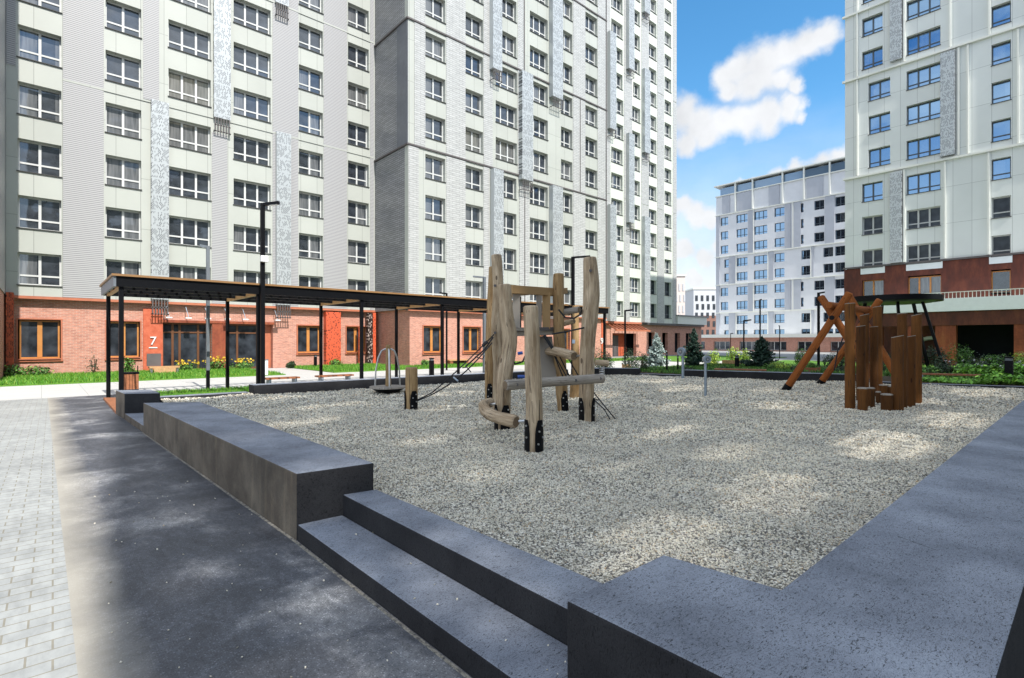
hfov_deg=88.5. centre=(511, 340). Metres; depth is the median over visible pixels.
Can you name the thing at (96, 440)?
asphalt path
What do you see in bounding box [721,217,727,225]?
window
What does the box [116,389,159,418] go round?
concrete block
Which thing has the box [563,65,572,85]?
window
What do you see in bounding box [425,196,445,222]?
window
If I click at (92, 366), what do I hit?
perennial plant
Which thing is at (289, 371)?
entrance path
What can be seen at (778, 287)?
window
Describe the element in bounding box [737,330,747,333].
window
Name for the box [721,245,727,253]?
window
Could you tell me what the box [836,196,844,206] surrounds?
window
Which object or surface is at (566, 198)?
window
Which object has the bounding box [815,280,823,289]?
window
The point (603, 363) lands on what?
spring rocker
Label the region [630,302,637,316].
window
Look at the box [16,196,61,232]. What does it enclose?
window
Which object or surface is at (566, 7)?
window
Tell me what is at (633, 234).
window
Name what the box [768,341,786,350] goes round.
window
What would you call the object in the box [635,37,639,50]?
window
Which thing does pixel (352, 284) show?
window
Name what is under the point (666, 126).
window
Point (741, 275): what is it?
window
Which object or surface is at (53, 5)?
window
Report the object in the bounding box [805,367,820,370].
planter
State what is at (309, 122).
window
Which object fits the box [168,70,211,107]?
window
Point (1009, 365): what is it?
bollard light
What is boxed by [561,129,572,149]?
window
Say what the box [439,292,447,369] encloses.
street lamp
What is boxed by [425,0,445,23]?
window
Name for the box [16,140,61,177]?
window
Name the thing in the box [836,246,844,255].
window
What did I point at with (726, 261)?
window
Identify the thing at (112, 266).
window
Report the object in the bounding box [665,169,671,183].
window
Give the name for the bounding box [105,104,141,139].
window
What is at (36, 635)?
paver path
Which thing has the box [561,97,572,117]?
window
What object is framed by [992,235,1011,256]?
window
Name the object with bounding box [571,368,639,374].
concrete bench wall
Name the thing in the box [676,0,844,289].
sky
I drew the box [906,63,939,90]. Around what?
window
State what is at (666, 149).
window
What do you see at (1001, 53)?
window
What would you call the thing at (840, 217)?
window
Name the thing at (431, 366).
bollard light
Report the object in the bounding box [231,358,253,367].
perennial plant
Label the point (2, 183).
apartment building
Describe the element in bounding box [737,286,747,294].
window
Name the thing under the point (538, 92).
window
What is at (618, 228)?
window
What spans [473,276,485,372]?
street lamp
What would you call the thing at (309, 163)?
window
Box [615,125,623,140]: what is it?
window
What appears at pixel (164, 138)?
apartment building
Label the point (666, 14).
window
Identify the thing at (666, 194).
window
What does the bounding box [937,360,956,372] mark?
shrub
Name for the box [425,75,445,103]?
window
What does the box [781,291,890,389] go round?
swing frame
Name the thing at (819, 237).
window
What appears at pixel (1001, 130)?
window
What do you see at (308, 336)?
window
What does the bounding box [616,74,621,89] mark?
window
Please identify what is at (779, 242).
window
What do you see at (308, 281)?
window
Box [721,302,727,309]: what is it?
window
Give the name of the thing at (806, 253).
window
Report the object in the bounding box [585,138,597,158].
window
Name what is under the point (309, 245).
window
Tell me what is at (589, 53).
window
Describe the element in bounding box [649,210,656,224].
window
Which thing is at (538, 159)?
window
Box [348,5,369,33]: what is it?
window
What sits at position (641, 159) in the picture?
apartment building
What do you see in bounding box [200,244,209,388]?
street lamp
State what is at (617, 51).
window
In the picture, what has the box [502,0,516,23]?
window
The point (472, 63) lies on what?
window
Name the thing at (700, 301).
building
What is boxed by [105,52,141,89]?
window
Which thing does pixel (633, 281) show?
window
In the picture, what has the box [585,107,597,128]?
window
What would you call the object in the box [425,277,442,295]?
window
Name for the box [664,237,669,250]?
window
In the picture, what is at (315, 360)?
bollard light
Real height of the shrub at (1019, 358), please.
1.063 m
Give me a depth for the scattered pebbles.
3.78 m
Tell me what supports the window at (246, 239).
in the apartment building at (164, 138)
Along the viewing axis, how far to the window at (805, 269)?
98.07 m
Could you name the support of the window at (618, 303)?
in the apartment building at (641, 159)
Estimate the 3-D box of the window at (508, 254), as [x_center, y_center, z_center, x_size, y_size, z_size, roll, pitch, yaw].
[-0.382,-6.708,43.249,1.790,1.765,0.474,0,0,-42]
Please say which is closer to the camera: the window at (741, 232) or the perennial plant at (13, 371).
the perennial plant at (13, 371)
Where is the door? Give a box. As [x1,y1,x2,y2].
[612,335,617,355]
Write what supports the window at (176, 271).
in the apartment building at (164, 138)
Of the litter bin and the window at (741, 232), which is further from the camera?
the window at (741, 232)
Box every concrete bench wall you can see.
[143,402,372,539]
[249,369,567,394]
[567,400,1023,677]
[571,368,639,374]
[684,370,855,380]
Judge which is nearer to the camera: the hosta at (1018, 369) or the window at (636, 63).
the hosta at (1018, 369)
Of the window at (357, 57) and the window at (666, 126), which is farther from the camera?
the window at (666, 126)
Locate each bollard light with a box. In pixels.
[314,355,316,365]
[429,358,433,374]
[666,352,667,369]
[735,355,738,366]
[1004,356,1013,378]
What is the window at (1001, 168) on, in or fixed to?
in the apartment building at (933, 179)
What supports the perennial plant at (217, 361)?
on the lawn at (78, 382)
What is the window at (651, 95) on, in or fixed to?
in the apartment building at (641, 159)
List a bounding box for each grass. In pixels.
[153,385,248,395]
[410,358,623,367]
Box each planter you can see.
[722,360,739,363]
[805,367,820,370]
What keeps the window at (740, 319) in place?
in the apartment building at (780, 244)
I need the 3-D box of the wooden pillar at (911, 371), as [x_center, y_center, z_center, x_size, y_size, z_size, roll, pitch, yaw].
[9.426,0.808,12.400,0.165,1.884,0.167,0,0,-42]
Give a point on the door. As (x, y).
(614, 338)
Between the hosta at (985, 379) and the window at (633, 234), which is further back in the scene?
the window at (633, 234)
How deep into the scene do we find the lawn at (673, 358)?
53.67 m
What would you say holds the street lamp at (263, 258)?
on the lawn
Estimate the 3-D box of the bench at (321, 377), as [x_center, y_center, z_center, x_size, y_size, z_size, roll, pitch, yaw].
[-7.310,1.625,21.646,1.500,0.450,0.408,0,0,-42]
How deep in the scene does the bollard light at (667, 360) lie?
25.48 m
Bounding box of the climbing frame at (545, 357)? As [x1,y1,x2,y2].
[404,254,615,452]
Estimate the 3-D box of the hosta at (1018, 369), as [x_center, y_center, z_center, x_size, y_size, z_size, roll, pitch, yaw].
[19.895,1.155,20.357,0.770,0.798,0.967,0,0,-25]
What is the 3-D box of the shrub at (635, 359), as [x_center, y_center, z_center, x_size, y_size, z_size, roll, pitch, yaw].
[6.485,1.063,28.464,1.220,1.482,1.478,0,0,-42]
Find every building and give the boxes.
[0,0,5,376]
[6,0,375,375]
[373,0,606,365]
[606,0,707,356]
[677,274,685,314]
[685,288,715,334]
[714,156,846,334]
[842,0,1023,365]
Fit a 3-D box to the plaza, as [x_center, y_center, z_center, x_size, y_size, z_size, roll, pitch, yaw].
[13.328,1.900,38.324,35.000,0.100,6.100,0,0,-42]
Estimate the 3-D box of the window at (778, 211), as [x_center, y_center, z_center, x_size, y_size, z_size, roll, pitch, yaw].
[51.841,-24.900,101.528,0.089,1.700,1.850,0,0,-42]
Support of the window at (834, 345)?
in the shop row
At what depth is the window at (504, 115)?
43.32 m
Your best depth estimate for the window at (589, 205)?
50.55 m
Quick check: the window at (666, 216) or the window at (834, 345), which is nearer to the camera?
the window at (666, 216)
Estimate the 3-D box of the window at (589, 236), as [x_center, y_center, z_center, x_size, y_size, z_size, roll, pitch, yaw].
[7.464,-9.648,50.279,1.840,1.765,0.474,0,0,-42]
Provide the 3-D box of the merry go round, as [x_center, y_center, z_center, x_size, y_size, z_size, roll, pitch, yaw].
[-3.635,0.840,15.426,1.070,1.459,1.070,0,0,-42]
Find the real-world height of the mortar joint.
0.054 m
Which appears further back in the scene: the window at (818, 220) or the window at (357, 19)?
the window at (818, 220)
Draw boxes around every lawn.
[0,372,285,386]
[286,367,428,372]
[434,360,626,368]
[612,355,786,361]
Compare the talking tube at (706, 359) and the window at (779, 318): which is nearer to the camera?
the talking tube at (706, 359)
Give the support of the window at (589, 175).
in the apartment building at (490, 128)
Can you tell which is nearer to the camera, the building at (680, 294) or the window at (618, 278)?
the window at (618, 278)
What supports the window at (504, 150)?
in the apartment building at (490, 128)
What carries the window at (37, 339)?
in the apartment building at (164, 138)
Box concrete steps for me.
[298,490,601,677]
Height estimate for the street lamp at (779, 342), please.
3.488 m
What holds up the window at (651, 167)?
in the apartment building at (641, 159)
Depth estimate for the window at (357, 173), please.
39.92 m
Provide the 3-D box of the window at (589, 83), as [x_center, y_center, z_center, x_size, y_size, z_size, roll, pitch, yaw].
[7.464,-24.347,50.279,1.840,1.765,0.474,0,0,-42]
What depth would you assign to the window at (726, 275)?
109.40 m
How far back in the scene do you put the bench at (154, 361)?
28.91 m
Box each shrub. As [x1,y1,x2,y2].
[594,347,614,367]
[620,348,642,367]
[640,351,650,368]
[706,348,719,363]
[726,347,740,359]
[738,349,750,364]
[762,363,775,367]
[770,361,795,368]
[793,346,807,365]
[807,362,818,367]
[822,352,843,367]
[836,365,844,371]
[922,366,941,375]
[926,345,949,365]
[931,355,956,368]
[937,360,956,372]
[947,343,974,364]
[964,352,992,365]
[975,358,996,365]
[981,354,1009,363]
[996,356,1017,365]
[1012,352,1023,364]
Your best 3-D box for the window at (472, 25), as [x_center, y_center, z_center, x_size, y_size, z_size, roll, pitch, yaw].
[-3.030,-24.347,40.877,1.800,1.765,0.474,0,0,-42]
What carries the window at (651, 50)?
in the apartment building at (641, 159)
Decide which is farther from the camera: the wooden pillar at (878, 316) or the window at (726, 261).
the window at (726, 261)
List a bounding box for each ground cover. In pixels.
[623,363,835,373]
[811,365,975,378]
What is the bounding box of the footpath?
[0,358,774,400]
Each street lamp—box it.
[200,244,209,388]
[260,201,279,383]
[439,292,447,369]
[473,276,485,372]
[571,255,589,368]
[624,309,632,361]
[743,319,750,358]
[759,299,761,337]
[779,326,779,358]
[817,291,824,365]
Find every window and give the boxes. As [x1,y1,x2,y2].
[16,27,61,68]
[16,83,61,122]
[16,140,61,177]
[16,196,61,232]
[16,252,61,286]
[18,320,60,359]
[19,0,61,13]
[105,0,141,38]
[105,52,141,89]
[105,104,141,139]
[105,156,141,189]
[105,208,141,240]
[106,260,139,277]
[111,322,139,357]
[168,22,211,60]
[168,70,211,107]
[169,119,211,154]
[169,168,210,200]
[169,216,211,247]
[169,265,205,279]
[174,0,211,13]
[233,0,271,35]
[233,44,271,79]
[233,89,270,122]
[233,135,271,166]
[233,180,271,210]
[233,225,268,253]
[234,270,268,283]
[298,67,323,95]
[298,108,323,136]
[298,150,323,177]
[298,326,318,353]
[299,0,323,14]
[299,25,323,55]
[299,192,323,218]
[299,234,323,259]
[299,275,320,286]
[347,327,364,352]
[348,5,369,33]
[348,44,368,71]
[348,83,369,110]
[348,123,368,148]
[348,162,369,187]
[348,201,368,225]
[348,240,369,264]
[348,279,366,290]
[424,327,439,352]
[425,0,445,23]
[425,34,445,63]
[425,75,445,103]
[425,115,445,142]
[425,156,445,182]
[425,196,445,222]
[425,236,444,261]
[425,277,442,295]
[464,327,477,351]
[465,15,483,42]
[465,91,483,117]
[465,167,483,191]
[465,243,483,266]
[466,53,483,79]
[466,129,483,154]
[466,205,483,229]
[466,281,479,297]
[495,103,517,129]
[495,139,517,164]
[496,69,517,94]
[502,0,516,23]
[502,34,516,58]
[504,177,516,199]
[504,213,516,235]
[504,249,516,270]
[530,14,548,40]
[530,48,548,73]
[530,185,548,207]
[530,219,547,240]
[530,253,548,274]
[530,295,535,301]
[533,83,547,106]
[533,117,548,140]
[533,151,547,173]
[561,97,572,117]
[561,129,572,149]
[561,161,572,181]
[563,1,572,21]
[563,33,572,53]
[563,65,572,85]
[563,194,572,213]
[563,226,572,245]
[563,258,569,276]
[564,291,569,304]
[564,330,566,348]
[585,15,597,36]
[585,46,597,67]
[585,76,597,97]
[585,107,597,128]
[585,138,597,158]
[585,169,596,188]
[585,200,597,219]
[585,230,596,249]
[611,0,622,14]
[611,21,622,39]
[611,148,622,165]
[611,173,622,190]
[611,199,622,215]
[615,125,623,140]
[616,49,621,64]
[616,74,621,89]
[616,100,623,115]
[616,226,622,240]
[616,251,621,265]
[616,276,620,290]
[616,301,620,315]
[630,230,640,244]
[630,253,640,268]
[630,278,638,292]
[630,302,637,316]
[631,108,640,123]
[632,132,639,147]
[633,61,639,74]
[633,84,640,99]
[635,12,639,26]
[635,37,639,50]
[635,158,639,171]
[635,182,638,195]
[635,206,637,219]
[649,23,656,38]
[649,46,656,61]
[649,69,656,84]
[649,163,655,177]
[649,187,656,201]
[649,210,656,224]
[650,0,656,14]
[650,93,655,107]
[650,117,656,131]
[650,140,656,154]
[650,234,655,247]
[650,257,653,270]
[650,280,656,294]
[650,304,653,317]
[664,56,671,70]
[664,79,671,93]
[664,102,670,115]
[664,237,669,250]
[664,260,671,273]
[664,282,668,295]
[665,11,671,25]
[665,34,671,48]
[665,124,671,138]
[665,147,670,160]
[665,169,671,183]
[665,192,670,205]
[665,215,671,228]
[665,305,671,318]
[715,341,729,349]
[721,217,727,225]
[721,231,727,239]
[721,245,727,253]
[721,288,727,295]
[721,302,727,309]
[725,259,728,267]
[725,274,728,281]
[725,316,728,323]
[737,214,747,222]
[737,228,747,237]
[737,243,747,251]
[737,257,747,265]
[737,272,747,280]
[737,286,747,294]
[737,301,747,309]
[737,315,747,323]
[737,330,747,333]
[740,341,755,349]
[755,210,766,219]
[755,225,766,234]
[755,240,766,249]
[755,255,766,263]
[755,270,766,278]
[755,285,766,293]
[755,300,766,308]
[755,315,766,322]
[755,330,766,333]
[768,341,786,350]
[775,207,783,216]
[775,222,783,231]
[775,238,783,246]
[775,253,783,261]
[775,268,783,276]
[775,283,783,292]
[775,299,783,307]
[775,314,783,322]
[775,329,783,333]
[798,341,816,350]
[802,250,809,258]
[802,266,809,274]
[802,313,809,321]
[802,329,809,333]
[815,200,823,209]
[815,216,823,225]
[815,232,823,241]
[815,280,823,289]
[824,247,832,256]
[824,263,832,272]
[824,312,828,321]
[831,341,844,350]
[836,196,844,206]
[836,213,844,222]
[836,229,844,238]
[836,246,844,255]
[836,262,844,271]
[836,279,843,288]
[836,295,842,302]
[839,312,844,320]
[861,13,882,37]
[861,47,882,70]
[861,181,882,202]
[861,215,882,235]
[861,249,882,268]
[863,279,883,295]
[868,78,890,101]
[868,146,890,168]
[869,112,890,134]
[906,0,940,21]
[906,27,940,55]
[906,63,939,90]
[906,99,939,125]
[906,135,939,160]
[906,206,940,229]
[906,242,940,264]
[907,171,940,194]
[909,275,940,293]
[991,2,1011,27]
[991,41,1011,66]
[991,80,1011,104]
[991,118,1011,142]
[991,157,1011,180]
[991,270,1010,293]
[992,196,1011,218]
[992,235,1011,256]
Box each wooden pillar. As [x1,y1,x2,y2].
[845,303,854,408]
[856,325,864,399]
[860,314,868,386]
[870,326,877,390]
[873,306,882,390]
[891,335,903,410]
[897,313,906,407]
[907,335,915,406]
[911,313,921,402]
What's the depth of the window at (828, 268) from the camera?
95.26 m
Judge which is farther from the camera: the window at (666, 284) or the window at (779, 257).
the window at (779, 257)
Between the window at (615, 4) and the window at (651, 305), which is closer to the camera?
the window at (615, 4)
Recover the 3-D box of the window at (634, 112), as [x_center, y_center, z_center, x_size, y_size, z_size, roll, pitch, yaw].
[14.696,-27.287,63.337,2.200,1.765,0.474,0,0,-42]
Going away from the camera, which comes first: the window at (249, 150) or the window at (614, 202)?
the window at (249, 150)
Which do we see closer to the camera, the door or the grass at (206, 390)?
the grass at (206, 390)
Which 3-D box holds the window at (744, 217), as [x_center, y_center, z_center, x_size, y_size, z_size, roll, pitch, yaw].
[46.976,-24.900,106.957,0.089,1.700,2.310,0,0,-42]
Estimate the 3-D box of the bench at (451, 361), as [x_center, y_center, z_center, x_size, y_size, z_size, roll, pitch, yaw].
[-4.125,1.350,39.816,1.900,0.900,0.580,0,0,-42]
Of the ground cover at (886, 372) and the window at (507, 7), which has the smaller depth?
the ground cover at (886, 372)
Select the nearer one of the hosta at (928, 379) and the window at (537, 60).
the hosta at (928, 379)
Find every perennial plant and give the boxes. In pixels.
[3,364,25,375]
[20,365,54,374]
[85,353,98,372]
[124,356,135,371]
[174,359,199,369]
[202,356,233,368]
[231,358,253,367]
[286,361,295,367]
[329,358,342,364]
[421,359,428,364]
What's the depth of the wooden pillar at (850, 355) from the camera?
11.91 m
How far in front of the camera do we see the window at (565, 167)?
48.27 m
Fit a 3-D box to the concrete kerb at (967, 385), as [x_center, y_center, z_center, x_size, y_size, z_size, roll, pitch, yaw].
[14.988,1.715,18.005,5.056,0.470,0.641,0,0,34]
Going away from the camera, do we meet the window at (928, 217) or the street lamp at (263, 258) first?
the street lamp at (263, 258)
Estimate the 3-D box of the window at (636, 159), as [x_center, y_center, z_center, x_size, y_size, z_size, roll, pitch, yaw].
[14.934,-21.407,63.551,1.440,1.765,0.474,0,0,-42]
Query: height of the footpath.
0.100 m
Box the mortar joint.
[142,432,470,677]
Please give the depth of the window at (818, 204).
96.36 m
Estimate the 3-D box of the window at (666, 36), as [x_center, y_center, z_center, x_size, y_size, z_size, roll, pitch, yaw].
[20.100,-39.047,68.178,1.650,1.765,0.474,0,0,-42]
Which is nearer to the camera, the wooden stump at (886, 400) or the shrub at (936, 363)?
the wooden stump at (886, 400)
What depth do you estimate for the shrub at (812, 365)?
26.32 m
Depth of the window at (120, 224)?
30.28 m
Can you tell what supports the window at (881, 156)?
in the apartment building at (933, 179)
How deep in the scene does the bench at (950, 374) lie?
19.81 m
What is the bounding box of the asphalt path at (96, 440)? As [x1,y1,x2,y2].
[48,394,472,677]
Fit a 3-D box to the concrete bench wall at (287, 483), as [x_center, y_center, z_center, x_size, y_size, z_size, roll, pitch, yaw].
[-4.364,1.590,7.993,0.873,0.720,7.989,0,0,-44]
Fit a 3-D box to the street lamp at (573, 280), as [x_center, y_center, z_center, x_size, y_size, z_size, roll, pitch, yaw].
[3.398,-1.191,26.015,0.946,6.082,0.183,0,0,-2]
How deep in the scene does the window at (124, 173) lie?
30.28 m
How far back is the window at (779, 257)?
101.63 m
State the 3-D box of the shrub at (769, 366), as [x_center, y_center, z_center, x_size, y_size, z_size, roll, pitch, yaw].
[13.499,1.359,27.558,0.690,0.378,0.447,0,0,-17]
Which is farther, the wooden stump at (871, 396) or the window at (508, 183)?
the window at (508, 183)
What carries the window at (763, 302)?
in the apartment building at (780, 244)
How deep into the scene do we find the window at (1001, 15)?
40.13 m
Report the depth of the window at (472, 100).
41.10 m
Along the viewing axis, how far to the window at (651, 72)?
66.21 m
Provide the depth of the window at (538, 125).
45.94 m
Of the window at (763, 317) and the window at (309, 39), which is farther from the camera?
the window at (763, 317)
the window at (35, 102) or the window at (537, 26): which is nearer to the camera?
the window at (35, 102)
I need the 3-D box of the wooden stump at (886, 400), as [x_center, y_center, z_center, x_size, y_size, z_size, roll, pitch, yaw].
[8.292,1.458,11.621,0.234,0.584,0.235,0,0,-42]
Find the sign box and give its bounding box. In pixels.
[265,359,268,374]
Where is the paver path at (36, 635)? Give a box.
[0,398,77,677]
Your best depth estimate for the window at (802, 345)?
89.07 m
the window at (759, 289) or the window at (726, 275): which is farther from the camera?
the window at (726, 275)
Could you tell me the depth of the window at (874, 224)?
46.29 m
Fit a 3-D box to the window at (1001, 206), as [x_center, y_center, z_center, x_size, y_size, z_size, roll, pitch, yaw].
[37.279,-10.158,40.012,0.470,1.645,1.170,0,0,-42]
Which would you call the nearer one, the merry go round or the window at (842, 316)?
the merry go round
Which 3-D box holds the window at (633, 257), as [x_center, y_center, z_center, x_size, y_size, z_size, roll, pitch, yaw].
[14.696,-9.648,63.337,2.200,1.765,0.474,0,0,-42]
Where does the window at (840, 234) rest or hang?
in the apartment building at (780, 244)
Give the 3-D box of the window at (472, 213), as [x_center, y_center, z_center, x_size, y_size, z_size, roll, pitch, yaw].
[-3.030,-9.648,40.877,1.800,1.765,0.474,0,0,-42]
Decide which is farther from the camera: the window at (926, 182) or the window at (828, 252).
the window at (828, 252)
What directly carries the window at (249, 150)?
in the apartment building at (164, 138)
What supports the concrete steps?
on the asphalt path at (96, 440)
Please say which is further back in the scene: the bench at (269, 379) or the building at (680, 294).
the building at (680, 294)
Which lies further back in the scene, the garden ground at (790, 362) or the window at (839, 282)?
the window at (839, 282)
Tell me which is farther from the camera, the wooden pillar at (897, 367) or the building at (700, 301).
the building at (700, 301)
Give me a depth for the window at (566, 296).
48.46 m
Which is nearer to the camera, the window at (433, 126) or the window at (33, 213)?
the window at (33, 213)
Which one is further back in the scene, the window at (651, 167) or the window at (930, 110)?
the window at (651, 167)
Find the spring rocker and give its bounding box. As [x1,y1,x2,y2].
[594,359,608,373]
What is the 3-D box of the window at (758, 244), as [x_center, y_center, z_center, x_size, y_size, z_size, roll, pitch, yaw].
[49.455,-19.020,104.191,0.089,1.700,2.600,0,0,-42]
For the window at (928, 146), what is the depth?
43.71 m
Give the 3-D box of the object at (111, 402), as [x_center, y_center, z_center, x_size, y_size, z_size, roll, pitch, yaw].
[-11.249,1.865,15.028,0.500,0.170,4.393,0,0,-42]
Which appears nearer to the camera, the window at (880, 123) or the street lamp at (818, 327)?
the street lamp at (818, 327)
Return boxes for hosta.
[922,375,937,381]
[934,376,948,382]
[947,377,967,382]
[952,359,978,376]
[959,378,982,383]
[971,363,992,376]
[974,373,1003,384]
[987,363,1003,375]
[988,372,1015,384]
[1011,373,1023,384]
[1014,360,1023,375]
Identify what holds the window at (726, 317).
in the apartment building at (780, 244)
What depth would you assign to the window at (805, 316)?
98.07 m
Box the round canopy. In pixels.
[840,294,943,366]
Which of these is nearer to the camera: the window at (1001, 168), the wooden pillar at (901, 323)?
the wooden pillar at (901, 323)
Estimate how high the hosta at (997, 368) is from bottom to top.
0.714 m
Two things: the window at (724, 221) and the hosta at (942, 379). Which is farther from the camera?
the window at (724, 221)
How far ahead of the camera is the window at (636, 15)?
64.05 m
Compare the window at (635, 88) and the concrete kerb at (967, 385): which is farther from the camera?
the window at (635, 88)
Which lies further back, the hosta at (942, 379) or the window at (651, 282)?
the window at (651, 282)
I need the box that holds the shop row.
[701,333,844,351]
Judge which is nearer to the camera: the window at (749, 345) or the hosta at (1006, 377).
the hosta at (1006, 377)
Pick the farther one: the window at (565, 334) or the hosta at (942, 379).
the window at (565, 334)
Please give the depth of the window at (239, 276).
34.81 m
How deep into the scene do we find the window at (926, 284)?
43.61 m
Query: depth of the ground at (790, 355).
71.83 m
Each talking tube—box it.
[677,347,685,377]
[702,356,710,395]
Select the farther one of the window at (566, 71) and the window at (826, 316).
the window at (826, 316)
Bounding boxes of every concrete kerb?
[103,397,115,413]
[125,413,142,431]
[160,391,249,402]
[639,373,680,376]
[869,381,1023,388]
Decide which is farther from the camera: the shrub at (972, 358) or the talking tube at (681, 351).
the shrub at (972, 358)
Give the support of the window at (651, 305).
in the apartment building at (641, 159)
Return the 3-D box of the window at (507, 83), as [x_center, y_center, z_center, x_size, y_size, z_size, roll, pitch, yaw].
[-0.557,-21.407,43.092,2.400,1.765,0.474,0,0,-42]
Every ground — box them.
[254,350,923,368]
[742,360,958,366]
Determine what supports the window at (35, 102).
in the apartment building at (164, 138)
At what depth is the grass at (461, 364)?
37.80 m
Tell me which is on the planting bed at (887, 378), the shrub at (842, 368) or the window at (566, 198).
the shrub at (842, 368)
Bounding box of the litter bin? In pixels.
[124,366,139,389]
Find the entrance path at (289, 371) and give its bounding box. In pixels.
[268,368,330,374]
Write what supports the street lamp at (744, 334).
on the garden ground at (790, 362)
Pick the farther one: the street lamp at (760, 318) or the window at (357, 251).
the street lamp at (760, 318)
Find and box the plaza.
[568,361,721,373]
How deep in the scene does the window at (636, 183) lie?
64.05 m
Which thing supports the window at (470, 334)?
in the apartment building at (490, 128)
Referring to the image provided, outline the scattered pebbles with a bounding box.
[94,481,565,677]
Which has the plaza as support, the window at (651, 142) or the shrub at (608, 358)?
the shrub at (608, 358)
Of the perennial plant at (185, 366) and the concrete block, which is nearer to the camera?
the concrete block
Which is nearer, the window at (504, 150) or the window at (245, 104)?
the window at (245, 104)
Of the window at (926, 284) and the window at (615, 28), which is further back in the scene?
the window at (615, 28)
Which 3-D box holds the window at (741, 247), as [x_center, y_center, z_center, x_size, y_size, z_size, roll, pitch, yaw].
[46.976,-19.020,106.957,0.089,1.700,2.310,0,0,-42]
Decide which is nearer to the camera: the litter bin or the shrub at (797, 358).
the litter bin
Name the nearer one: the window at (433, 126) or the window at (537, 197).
the window at (433, 126)
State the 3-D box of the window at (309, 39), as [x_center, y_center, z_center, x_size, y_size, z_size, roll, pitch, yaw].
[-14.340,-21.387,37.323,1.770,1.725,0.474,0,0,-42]
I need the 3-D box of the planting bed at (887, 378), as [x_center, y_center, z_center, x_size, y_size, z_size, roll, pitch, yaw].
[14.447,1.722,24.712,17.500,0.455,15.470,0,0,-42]
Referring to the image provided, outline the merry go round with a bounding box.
[369,345,404,393]
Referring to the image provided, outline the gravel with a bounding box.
[160,374,1023,589]
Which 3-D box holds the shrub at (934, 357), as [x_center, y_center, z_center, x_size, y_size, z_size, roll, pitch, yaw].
[25.069,0.909,31.035,1.299,1.392,1.293,0,0,-42]
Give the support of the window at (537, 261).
in the apartment building at (490, 128)
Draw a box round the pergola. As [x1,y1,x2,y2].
[99,273,609,397]
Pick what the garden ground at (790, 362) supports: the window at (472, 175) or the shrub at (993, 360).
the shrub at (993, 360)
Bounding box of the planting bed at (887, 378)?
[640,366,1023,385]
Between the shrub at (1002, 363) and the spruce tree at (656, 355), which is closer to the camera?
the shrub at (1002, 363)
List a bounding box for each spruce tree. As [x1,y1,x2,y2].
[639,332,670,367]
[680,328,704,366]
[739,336,783,365]
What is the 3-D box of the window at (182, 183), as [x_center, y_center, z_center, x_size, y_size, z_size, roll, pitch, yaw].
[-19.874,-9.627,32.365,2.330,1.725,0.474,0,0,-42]
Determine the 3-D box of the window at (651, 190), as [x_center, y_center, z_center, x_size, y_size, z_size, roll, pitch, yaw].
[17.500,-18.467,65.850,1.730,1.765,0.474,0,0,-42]
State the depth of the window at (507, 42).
43.54 m
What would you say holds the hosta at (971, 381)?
on the planting bed at (887, 378)
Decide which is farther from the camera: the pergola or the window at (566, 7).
the window at (566, 7)
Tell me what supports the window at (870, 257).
in the apartment building at (933, 179)
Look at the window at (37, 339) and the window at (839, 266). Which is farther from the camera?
the window at (839, 266)
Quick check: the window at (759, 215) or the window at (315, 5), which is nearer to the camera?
the window at (315, 5)
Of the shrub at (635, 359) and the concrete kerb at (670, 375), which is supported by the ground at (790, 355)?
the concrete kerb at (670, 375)
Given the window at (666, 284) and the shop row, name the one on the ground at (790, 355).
the shop row
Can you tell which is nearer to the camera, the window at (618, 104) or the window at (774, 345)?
the window at (618, 104)
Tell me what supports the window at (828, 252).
in the apartment building at (780, 244)
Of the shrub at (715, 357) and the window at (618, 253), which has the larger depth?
the window at (618, 253)
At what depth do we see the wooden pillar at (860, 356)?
13.70 m
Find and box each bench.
[147,353,179,372]
[265,376,299,382]
[315,374,353,380]
[448,359,468,363]
[714,368,766,370]
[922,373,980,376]
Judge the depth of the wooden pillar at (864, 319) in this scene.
14.30 m
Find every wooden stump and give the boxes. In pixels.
[857,387,867,410]
[867,387,874,406]
[875,391,880,402]
[879,384,887,392]
[880,393,892,410]
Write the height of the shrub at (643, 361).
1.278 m
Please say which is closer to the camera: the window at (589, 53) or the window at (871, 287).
the window at (871, 287)
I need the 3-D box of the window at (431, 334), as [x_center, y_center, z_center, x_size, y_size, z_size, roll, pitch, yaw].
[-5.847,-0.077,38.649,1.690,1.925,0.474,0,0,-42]
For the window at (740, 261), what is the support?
in the apartment building at (780, 244)
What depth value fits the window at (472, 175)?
41.10 m
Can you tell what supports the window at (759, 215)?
in the apartment building at (780, 244)

